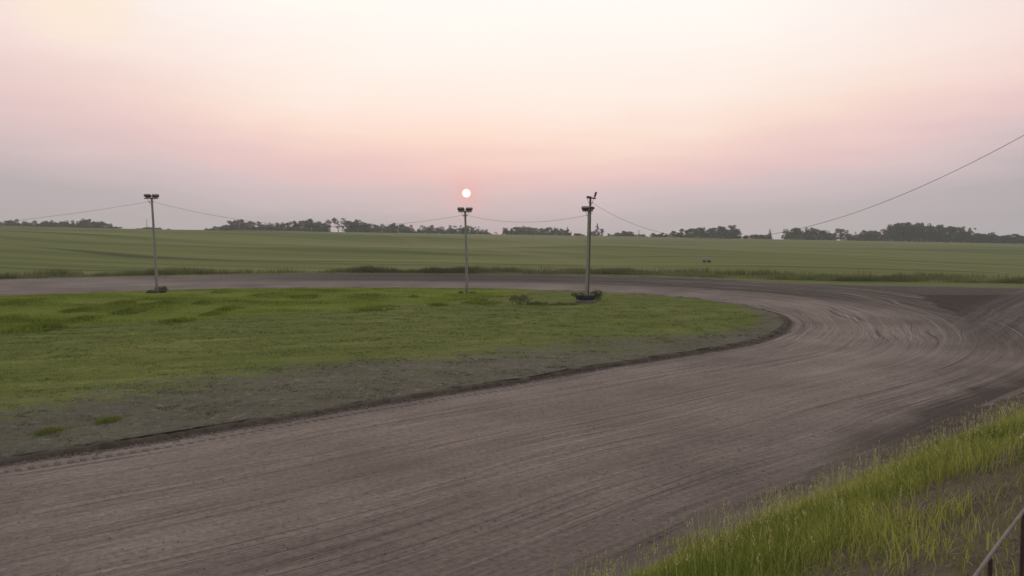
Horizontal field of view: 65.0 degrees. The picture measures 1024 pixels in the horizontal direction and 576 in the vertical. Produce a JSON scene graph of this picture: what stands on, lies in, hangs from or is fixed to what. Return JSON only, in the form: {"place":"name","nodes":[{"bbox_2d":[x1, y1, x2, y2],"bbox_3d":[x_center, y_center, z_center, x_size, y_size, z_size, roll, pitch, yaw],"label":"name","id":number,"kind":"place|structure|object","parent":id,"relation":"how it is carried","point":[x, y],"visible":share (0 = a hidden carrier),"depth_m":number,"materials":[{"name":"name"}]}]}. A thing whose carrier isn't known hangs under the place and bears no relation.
{"place":"outdoors","nodes":[
{"label":"outdoors","id":0,"kind":"place"},
{"bbox_2d":[0,286,529,329],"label":"rough infield grass","id":1,"kind":"structure","parent":0,"point":[236,302],"depth_m":69.96,"materials":[{"name":"green plant"}]},
{"bbox_2d":[0,290,775,436],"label":"mown infield grass","id":2,"kind":"structure","parent":0,"point":[543,307],"depth_m":46.80,"materials":[{"name":"green plant"}]},
{"bbox_2d":[0,274,1023,575],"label":"dirt track","id":3,"kind":"structure","parent":0,"point":[942,348],"depth_m":21.41,"materials":[{"name":"brown soil"}]},
{"bbox_2d":[0,326,1022,575],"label":"soil clods","id":4,"kind":"object","parent":3,"relation":"on","point":[490,424],"visible":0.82,"depth_m":25.55,"materials":[{"name":"brown soil"}]},
{"bbox_2d":[0,226,1023,575],"bbox_3d":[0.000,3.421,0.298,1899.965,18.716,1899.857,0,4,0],"label":"ground","id":5,"kind":"structure","parent":0,"point":[82,250],"depth_m":129.65,"materials":[{"name":"green plant"}]},
{"bbox_2d":[2,219,13,225],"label":"broadleaf tree","id":6,"kind":"object","parent":5,"relation":"on","point":[9,223],"visible":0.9,"depth_m":504.26,"materials":[{"name":"green plant"}]},
{"bbox_2d":[41,221,49,225],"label":"broadleaf tree","id":7,"kind":"object","parent":5,"relation":"on","point":[43,223],"visible":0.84,"depth_m":510.81,"materials":[{"name":"green plant"}]},
{"bbox_2d":[70,222,86,227],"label":"bush","id":8,"kind":"object","parent":5,"relation":"on","point":[78,225],"visible":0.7,"depth_m":504.06,"materials":[{"name":"green plant"}]},
{"bbox_2d":[90,221,105,227],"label":"bush","id":9,"kind":"object","parent":5,"relation":"on","point":[96,225],"visible":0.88,"depth_m":489.94,"materials":[{"name":"green plant"}]},
{"bbox_2d":[238,219,243,229],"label":"broadleaf tree","id":10,"kind":"object","parent":5,"relation":"on","point":[241,221],"visible":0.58,"depth_m":516.13,"materials":[{"name":"green plant"}]},
{"bbox_2d":[240,221,250,229],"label":"broadleaf tree","id":11,"kind":"object","parent":5,"relation":"on","point":[242,226],"visible":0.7,"depth_m":510.81,"materials":[{"name":"green plant"}]},
{"bbox_2d":[256,221,262,230],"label":"broadleaf tree","id":12,"kind":"object","parent":5,"relation":"on","point":[258,223],"visible":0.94,"depth_m":502.23,"materials":[{"name":"green plant"}]},
{"bbox_2d":[289,221,297,229],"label":"broadleaf tree","id":13,"kind":"object","parent":5,"relation":"on","point":[293,222],"visible":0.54,"depth_m":529.73,"materials":[{"name":"green plant"}]},
{"bbox_2d":[302,220,309,230],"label":"broadleaf tree","id":14,"kind":"object","parent":5,"relation":"on","point":[307,224],"visible":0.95,"depth_m":500.11,"materials":[{"name":"green plant"}]},
{"bbox_2d":[331,218,347,231],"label":"broadleaf tree","id":15,"kind":"object","parent":5,"relation":"on","point":[334,220],"visible":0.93,"depth_m":535.02,"materials":[{"name":"green plant"}]},
{"bbox_2d":[343,220,350,231],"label":"broadleaf tree","id":16,"kind":"object","parent":5,"relation":"on","point":[348,222],"visible":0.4,"depth_m":551.89,"materials":[{"name":"green plant"}]},
{"bbox_2d":[349,221,357,231],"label":"broadleaf tree","id":17,"kind":"object","parent":5,"relation":"on","point":[352,224],"visible":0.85,"depth_m":497.55,"materials":[{"name":"green plant"}]},
{"bbox_2d":[361,223,369,231],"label":"broadleaf tree","id":18,"kind":"object","parent":5,"relation":"on","point":[365,225],"visible":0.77,"depth_m":509.91,"materials":[{"name":"green plant"}]},
{"bbox_2d":[0,287,790,463],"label":"infield","id":19,"kind":"object","parent":5,"relation":"on","point":[137,428],"visible":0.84,"depth_m":37.80,"materials":[{"name":"green plant"}]},
{"bbox_2d":[0,312,40,321],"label":"weed clump","id":20,"kind":"object","parent":19,"relation":"on","point":[15,316],"visible":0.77,"depth_m":54.72,"materials":[{"name":"green plant"}]},
{"bbox_2d":[0,297,56,302],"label":"weed clump","id":21,"kind":"object","parent":19,"relation":"on","point":[24,300],"visible":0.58,"depth_m":69.56,"materials":[{"name":"green plant"}]},
{"bbox_2d":[0,320,87,334],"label":"weed clump","id":22,"kind":"object","parent":19,"relation":"on","point":[41,327],"visible":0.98,"depth_m":49.03,"materials":[{"name":"green plant"}]},
{"bbox_2d":[28,424,76,437],"bbox_3d":[-13.703,4.194,23.915,1.265,0.160,1.852,0,4,0],"label":"grass tuft","id":23,"kind":"object","parent":19,"relation":"on","point":[52,429],"visible":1,"depth_m":23.74,"materials":[{"name":"green plant"}]},
{"bbox_2d":[53,306,100,312],"bbox_3d":[-32.866,1.568,61.472,4.380,0.352,5.110,0,4,0],"label":"weed clump","id":24,"kind":"object","parent":19,"relation":"on","point":[83,309],"visible":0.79,"depth_m":60.54,"materials":[{"name":"green plant"}]},
{"bbox_2d":[57,314,106,321],"bbox_3d":[-29.042,1.999,54.682,3.547,0.348,4.286,2,4,28],"label":"weed clump","id":25,"kind":"object","parent":19,"relation":"on","point":[86,317],"visible":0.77,"depth_m":54.46,"materials":[{"name":"green plant"}]},
{"bbox_2d":[89,412,124,425],"bbox_3d":[-12.570,4.098,25.234,1.238,0.160,1.394,2,5,33],"label":"grass tuft","id":26,"kind":"object","parent":19,"relation":"on","point":[111,419],"visible":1,"depth_m":25.11,"materials":[{"name":"green plant"}]},
{"bbox_2d":[104,298,139,305],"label":"weed clump","id":27,"kind":"object","parent":19,"relation":"on","point":[121,302],"visible":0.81,"depth_m":66.94,"materials":[{"name":"green plant"}]},
{"bbox_2d":[102,307,151,315],"bbox_3d":[-28.313,1.668,59.092,3.552,0.422,4.203,-1,4,-17],"label":"weed clump","id":28,"kind":"object","parent":19,"relation":"on","point":[131,311],"visible":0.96,"depth_m":58.54,"materials":[{"name":"green plant"}]},
{"bbox_2d":[143,194,158,292],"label":"light pole","id":29,"kind":"object","parent":19,"relation":"on","point":[154,196],"visible":0.98,"depth_m":80.65,"materials":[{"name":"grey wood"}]},
{"bbox_2d":[6,202,144,221],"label":"overhead cable","id":30,"kind":"object","parent":29,"relation":"attached to","point":[72,213],"visible":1,"depth_m":79.42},
{"bbox_2d":[159,203,461,226],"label":"overhead cable","id":31,"kind":"object","parent":29,"relation":"attached to","point":[320,226],"visible":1,"depth_m":79.68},
{"bbox_2d":[154,286,168,290],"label":"shrub","id":32,"kind":"object","parent":19,"relation":"on","point":[162,288],"visible":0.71,"depth_m":82.44,"materials":[{"name":"green plant"}]},
{"bbox_2d":[140,299,190,306],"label":"weed clump","id":33,"kind":"object","parent":19,"relation":"on","point":[163,302],"visible":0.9,"depth_m":66.12,"materials":[{"name":"green plant"}]},
{"bbox_2d":[154,316,205,324],"bbox_3d":[-22.637,2.106,53.599,3.456,0.289,4.392,2,4,27],"label":"weed clump","id":34,"kind":"object","parent":19,"relation":"on","point":[174,320],"visible":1,"depth_m":53.10,"materials":[{"name":"green plant"}]},
{"bbox_2d":[190,300,214,304],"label":"weed clump","id":35,"kind":"object","parent":19,"relation":"on","point":[202,302],"visible":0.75,"depth_m":66.91,"materials":[{"name":"green plant"}]},
{"bbox_2d":[199,310,229,316],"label":"weed clump","id":36,"kind":"object","parent":19,"relation":"on","point":[211,312],"visible":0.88,"depth_m":58.19,"materials":[{"name":"green plant"}]},
{"bbox_2d":[209,289,232,293],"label":"weed clump","id":37,"kind":"object","parent":19,"relation":"on","point":[221,291],"visible":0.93,"depth_m":79.72,"materials":[{"name":"green plant"}]},
{"bbox_2d":[210,304,246,311],"bbox_3d":[-21.922,1.491,62.022,2.965,0.399,3.852,0,4,0],"label":"weed clump","id":38,"kind":"object","parent":19,"relation":"on","point":[230,308],"visible":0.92,"depth_m":61.40,"materials":[{"name":"green plant"}]},
{"bbox_2d":[281,293,325,299],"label":"weed clump","id":39,"kind":"object","parent":19,"relation":"on","point":[309,296],"visible":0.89,"depth_m":73.54,"materials":[{"name":"green plant"}]},
{"bbox_2d":[344,304,399,312],"bbox_3d":[-10.888,1.534,62.699,6.613,0.266,7.030,0,4,0],"label":"weed clump","id":40,"kind":"object","parent":19,"relation":"on","point":[364,308],"visible":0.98,"depth_m":61.79,"materials":[{"name":"green plant"}]},
{"bbox_2d":[0,304,784,455],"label":"thin grass tufts","id":41,"kind":"object","parent":19,"relation":"on","point":[277,349],"visible":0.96,"depth_m":41.67,"materials":[{"name":"green plant"}]},
{"bbox_2d":[424,301,448,306],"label":"weed clump","id":42,"kind":"object","parent":19,"relation":"on","point":[438,304],"visible":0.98,"depth_m":65.52,"materials":[{"name":"green plant"}]},
{"bbox_2d":[457,207,472,292],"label":"light pole","id":43,"kind":"object","parent":19,"relation":"on","point":[462,209],"visible":1,"depth_m":79.20,"materials":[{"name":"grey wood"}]},
{"bbox_2d":[456,298,502,305],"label":"weed clump","id":44,"kind":"object","parent":19,"relation":"on","point":[482,301],"visible":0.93,"depth_m":67.74,"materials":[{"name":"green plant"}]},
{"bbox_2d":[509,293,532,304],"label":"shrub","id":45,"kind":"object","parent":19,"relation":"on","point":[520,299],"visible":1,"depth_m":66.07,"materials":[{"name":"green plant"}]},
{"bbox_2d":[526,300,577,305],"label":"weed patch","id":46,"kind":"object","parent":19,"relation":"on","point":[536,302],"visible":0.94,"depth_m":66.19,"materials":[{"name":"green plant"}]},
{"bbox_2d":[576,299,594,303],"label":"concrete ring","id":47,"kind":"object","parent":19,"relation":"on","point":[585,301],"visible":0.69,"depth_m":67.17,"materials":[{"name":"grey concrete"}]},
{"bbox_2d":[576,294,594,299],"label":"tyre","id":48,"kind":"object","parent":47,"relation":"on","point":[585,297],"visible":0.99,"depth_m":67.26,"materials":[{"name":"rubber"}]},
{"bbox_2d":[581,206,594,294],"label":"light pole","id":49,"kind":"object","parent":19,"relation":"on","point":[586,208],"visible":0.98,"depth_m":67.48,"materials":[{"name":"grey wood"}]},
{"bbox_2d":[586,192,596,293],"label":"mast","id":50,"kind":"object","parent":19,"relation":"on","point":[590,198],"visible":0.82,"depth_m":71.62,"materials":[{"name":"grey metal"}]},
{"bbox_2d":[591,289,603,299],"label":"shrub","id":51,"kind":"object","parent":19,"relation":"on","point":[596,293],"visible":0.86,"depth_m":70.90,"materials":[{"name":"green plant"}]},
{"bbox_2d":[397,224,404,232],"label":"broadleaf tree","id":52,"kind":"object","parent":5,"relation":"on","point":[400,227],"visible":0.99,"depth_m":490.92,"materials":[{"name":"green plant"}]},
{"bbox_2d":[406,225,413,232],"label":"broadleaf tree","id":53,"kind":"object","parent":5,"relation":"on","point":[408,230],"visible":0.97,"depth_m":489.10,"materials":[{"name":"green plant"}]},
{"bbox_2d":[422,226,432,232],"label":"bush","id":54,"kind":"object","parent":5,"relation":"on","point":[428,228],"visible":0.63,"depth_m":507.81,"materials":[{"name":"green plant"}]},
{"bbox_2d":[439,228,449,233],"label":"bush","id":55,"kind":"object","parent":5,"relation":"on","point":[444,231],"visible":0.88,"depth_m":508.73,"materials":[{"name":"green plant"}]},
{"bbox_2d":[458,227,468,233],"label":"bush","id":56,"kind":"object","parent":5,"relation":"on","point":[463,230],"visible":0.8,"depth_m":496.20,"materials":[{"name":"green plant"}]},
{"bbox_2d":[0,222,1023,243],"bbox_3d":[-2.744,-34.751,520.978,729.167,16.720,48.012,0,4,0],"label":"woodland brush","id":57,"kind":"object","parent":5,"relation":"on","point":[905,236],"visible":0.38,"depth_m":510.29,"materials":[{"name":"green plant"}]},
{"bbox_2d":[0,263,1023,283],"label":"tall field edge weeds","id":58,"kind":"object","parent":5,"relation":"on","point":[897,277],"visible":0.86,"depth_m":99.15,"materials":[{"name":"green plant"}]},
{"bbox_2d":[552,227,559,234],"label":"broadleaf tree","id":59,"kind":"object","parent":5,"relation":"on","point":[555,230],"visible":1,"depth_m":495.54,"materials":[{"name":"green plant"}]},
{"bbox_2d":[593,223,599,235],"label":"spruce tree","id":60,"kind":"object","parent":5,"relation":"on","point":[598,232],"visible":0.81,"depth_m":525.86,"materials":[{"name":"green plant"}]},
{"bbox_2d":[685,228,695,236],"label":"broadleaf tree","id":61,"kind":"object","parent":5,"relation":"on","point":[690,231],"visible":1,"depth_m":488.66,"materials":[{"name":"green plant"}]},
{"bbox_2d":[694,227,704,237],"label":"broadleaf tree","id":62,"kind":"object","parent":5,"relation":"on","point":[699,229],"visible":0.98,"depth_m":498.62,"materials":[{"name":"green plant"}]},
{"bbox_2d":[702,257,711,261],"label":"wooden box","id":63,"kind":"object","parent":5,"relation":"on","point":[704,259],"visible":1,"depth_m":127.89,"materials":[{"name":"wood"}]},
{"bbox_2d":[709,227,717,237],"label":"broadleaf tree","id":64,"kind":"object","parent":5,"relation":"on","point":[712,230],"visible":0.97,"depth_m":519.65,"materials":[{"name":"green plant"}]},
{"bbox_2d":[716,226,726,237],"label":"broadleaf tree","id":65,"kind":"object","parent":5,"relation":"on","point":[722,230],"visible":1,"depth_m":496.90,"materials":[{"name":"green plant"}]},
{"bbox_2d":[731,229,739,237],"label":"broadleaf tree","id":66,"kind":"object","parent":5,"relation":"on","point":[734,234],"visible":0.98,"depth_m":492.55,"materials":[{"name":"green plant"}]},
{"bbox_2d":[513,393,1023,575],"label":"seeding grass stalks","id":67,"kind":"object","parent":5,"relation":"on","point":[820,487],"visible":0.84,"depth_m":13.30,"materials":[{"name":"green plant"}]},
{"bbox_2d":[781,231,790,239],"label":"broadleaf tree","id":68,"kind":"object","parent":5,"relation":"on","point":[784,232],"visible":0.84,"depth_m":528.91,"materials":[{"name":"green plant"}]},
{"bbox_2d":[789,228,800,239],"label":"broadleaf tree","id":69,"kind":"object","parent":5,"relation":"on","point":[793,234],"visible":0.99,"depth_m":499.90,"materials":[{"name":"green plant"}]},
{"bbox_2d":[802,229,816,238],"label":"broadleaf tree","id":70,"kind":"object","parent":5,"relation":"on","point":[808,231],"visible":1,"depth_m":502.31,"materials":[{"name":"green plant"}]},
{"bbox_2d":[812,228,822,239],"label":"broadleaf tree","id":71,"kind":"object","parent":5,"relation":"on","point":[815,230],"visible":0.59,"depth_m":521.93,"materials":[{"name":"green plant"}]},
{"bbox_2d":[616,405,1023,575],"bbox_3d":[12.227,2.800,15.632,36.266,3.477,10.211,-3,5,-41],"label":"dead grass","id":72,"kind":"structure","parent":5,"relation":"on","point":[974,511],"depth_m":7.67,"materials":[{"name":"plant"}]},
{"bbox_2d":[622,406,1023,575],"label":"bright verge grass","id":73,"kind":"structure","parent":5,"relation":"on","point":[827,525],"depth_m":8.90,"materials":[{"name":"green plant"}]},
{"bbox_2d":[834,228,848,239],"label":"broadleaf tree","id":74,"kind":"object","parent":5,"relation":"on","point":[841,234],"visible":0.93,"depth_m":541.24,"materials":[{"name":"green plant"}]},
{"bbox_2d":[845,233,852,240],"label":"broadleaf tree","id":75,"kind":"object","parent":5,"relation":"on","point":[848,237],"visible":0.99,"depth_m":500.47,"materials":[{"name":"green plant"}]},
{"bbox_2d":[860,230,869,240],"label":"broadleaf tree","id":76,"kind":"object","parent":5,"relation":"on","point":[864,232],"visible":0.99,"depth_m":488.79,"materials":[{"name":"green plant"}]},
{"bbox_2d":[872,230,880,240],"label":"broadleaf tree","id":77,"kind":"object","parent":5,"relation":"on","point":[875,234],"visible":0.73,"depth_m":528.48,"materials":[{"name":"green plant"}]},
{"bbox_2d":[884,227,893,239],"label":"broadleaf tree","id":78,"kind":"object","parent":5,"relation":"on","point":[888,230],"visible":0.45,"depth_m":534.83,"materials":[{"name":"green plant"}]},
{"bbox_2d":[890,222,905,240],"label":"broadleaf tree","id":79,"kind":"object","parent":5,"relation":"on","point":[897,227],"visible":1,"depth_m":490.50,"materials":[{"name":"green plant"}]},
{"bbox_2d":[903,222,911,231],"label":"broadleaf tree","id":80,"kind":"object","parent":5,"relation":"on","point":[906,226],"visible":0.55,"depth_m":516.06,"materials":[{"name":"green plant"}]},
{"bbox_2d":[909,225,920,235],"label":"broadleaf tree","id":81,"kind":"object","parent":5,"relation":"on","point":[916,228],"visible":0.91,"depth_m":507.36,"materials":[{"name":"green plant"}]},
{"bbox_2d":[913,225,931,241],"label":"broadleaf tree","id":82,"kind":"object","parent":5,"relation":"on","point":[921,237],"visible":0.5,"depth_m":512.06,"materials":[{"name":"green plant"}]},
{"bbox_2d":[920,223,931,241],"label":"broadleaf tree","id":83,"kind":"object","parent":5,"relation":"on","point":[925,228],"visible":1,"depth_m":504.39,"materials":[{"name":"green plant"}]},
{"bbox_2d":[925,226,934,239],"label":"broadleaf tree","id":84,"kind":"object","parent":5,"relation":"on","point":[930,231],"visible":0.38,"depth_m":514.39,"materials":[{"name":"green plant"}]},
{"bbox_2d":[935,224,944,232],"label":"broadleaf tree","id":85,"kind":"object","parent":5,"relation":"on","point":[938,227],"visible":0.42,"depth_m":518.68,"materials":[{"name":"green plant"}]},
{"bbox_2d":[942,226,961,241],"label":"broadleaf tree","id":86,"kind":"object","parent":5,"relation":"on","point":[953,229],"visible":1,"depth_m":492.85,"materials":[{"name":"green plant"}]},
{"bbox_2d":[955,226,965,242],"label":"broadleaf tree","id":87,"kind":"object","parent":5,"relation":"on","point":[960,233],"visible":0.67,"depth_m":502.28,"materials":[{"name":"green plant"}]},
{"bbox_2d":[962,231,973,242],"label":"broadleaf tree","id":88,"kind":"object","parent":5,"relation":"on","point":[967,234],"visible":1,"depth_m":498.62,"materials":[{"name":"green plant"}]},
{"bbox_2d":[975,233,986,241],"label":"broadleaf tree","id":89,"kind":"object","parent":5,"relation":"on","point":[981,237],"visible":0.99,"depth_m":502.00,"materials":[{"name":"green plant"}]},
{"bbox_2d":[991,235,999,242],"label":"broadleaf tree","id":90,"kind":"object","parent":5,"relation":"on","point":[994,237],"visible":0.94,"depth_m":523.95,"materials":[{"name":"green plant"}]},
{"bbox_2d":[973,508,1023,575],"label":"rail fence","id":91,"kind":"object","parent":5,"relation":"on","point":[988,559],"visible":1,"depth_m":3.49,"materials":[{"name":"metal"}]},
{"bbox_2d":[998,235,1007,241],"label":"broadleaf tree","id":92,"kind":"object","parent":5,"relation":"on","point":[1003,237],"visible":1,"depth_m":492.19,"materials":[{"name":"green plant"}]},
{"bbox_2d":[1002,235,1013,242],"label":"broadleaf tree","id":93,"kind":"object","parent":5,"relation":"on","point":[1008,236],"visible":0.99,"depth_m":492.40,"materials":[{"name":"green plant"}]},
{"bbox_2d":[1008,237,1015,243],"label":"bush","id":94,"kind":"object","parent":5,"relation":"on","point":[1014,239],"visible":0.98,"depth_m":494.36,"materials":[{"name":"green plant"}]},
{"bbox_2d":[1011,234,1020,243],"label":"broadleaf tree","id":95,"kind":"object","parent":5,"relation":"on","point":[1017,236],"visible":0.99,"depth_m":494.07,"materials":[{"name":"green plant"}]},
{"bbox_3d":[26.000,-5.207,25.737,1.600,12.620,0.370,0,4,0],"label":"utility pole","id":96,"kind":"object","parent":5,"relation":"on","visible":0},
{"bbox_2d":[593,135,1023,238],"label":"overhead cable","id":97,"kind":"object","parent":96,"relation":"attached to","point":[840,217],"visible":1,"depth_m":43.62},
{"bbox_2d":[0,0,1023,241],"label":"sky","id":98,"kind":"structure","parent":0,"point":[757,117],"materials":[{"name":"pink"}]}
]}

